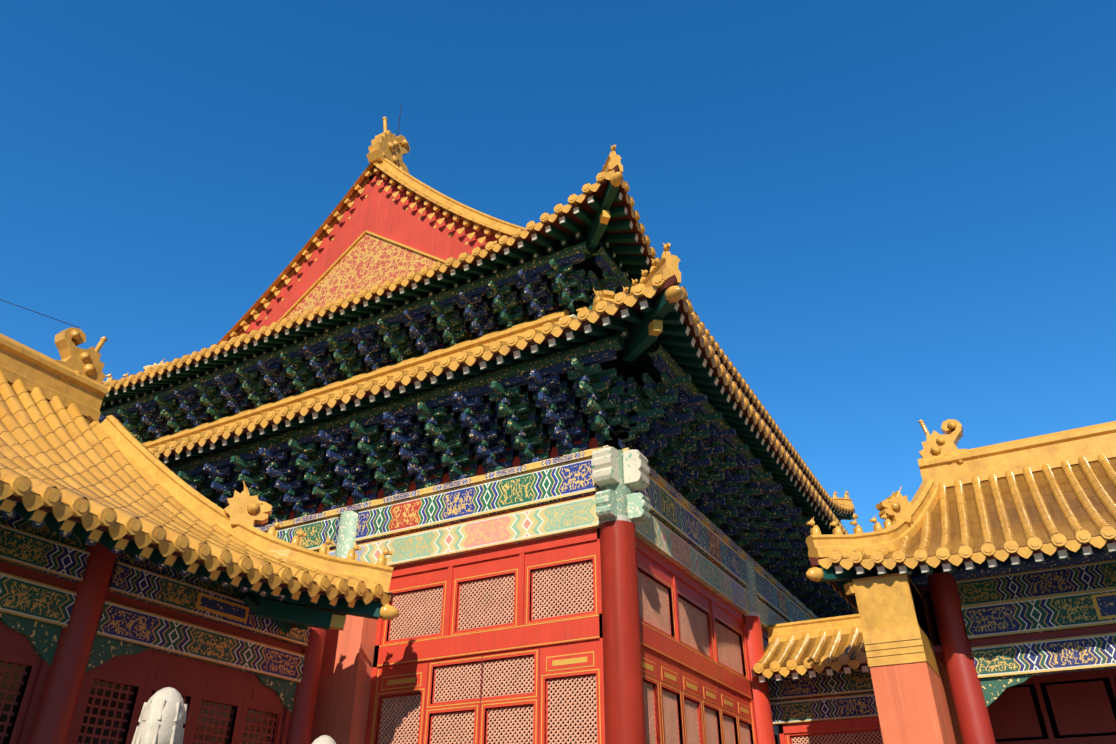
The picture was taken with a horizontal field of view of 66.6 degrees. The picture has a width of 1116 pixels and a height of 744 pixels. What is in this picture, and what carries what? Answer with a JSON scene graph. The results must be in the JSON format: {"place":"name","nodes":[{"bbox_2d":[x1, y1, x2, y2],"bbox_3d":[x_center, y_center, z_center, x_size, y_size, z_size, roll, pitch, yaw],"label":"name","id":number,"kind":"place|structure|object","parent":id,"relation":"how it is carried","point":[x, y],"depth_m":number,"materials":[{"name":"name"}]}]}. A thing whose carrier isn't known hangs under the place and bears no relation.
{"place":"outdoors","nodes":[
{"label":"outdoors","id":0,"kind":"place"},
{"bbox_2d":[131,687,335,743],"bbox_3d":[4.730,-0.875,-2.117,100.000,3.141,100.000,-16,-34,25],"label":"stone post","id":1,"kind":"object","parent":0,"point":[162,718],"depth_m":6.35,"materials":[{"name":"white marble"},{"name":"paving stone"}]},
{"bbox_2d":[0,299,398,743],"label":"building","id":2,"kind":"structure","parent":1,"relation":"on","point":[135,573],"depth_m":10.46,"materials":[{"name":"tile"}]},
{"bbox_2d":[99,105,864,743],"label":"pavilion","id":3,"kind":"structure","parent":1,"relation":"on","point":[555,463],"depth_m":13.66,"materials":[{"name":"red paint"}]},
{"bbox_2d":[0,0,1115,533],"label":"sky","id":4,"kind":"structure","parent":0,"point":[887,216],"materials":[{"name":"blue"}]},
{"bbox_2d":[751,419,1115,743],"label":"gate building","id":5,"kind":"structure","parent":0,"point":[976,587],"depth_m":13.43,"materials":[{"name":"tile"}]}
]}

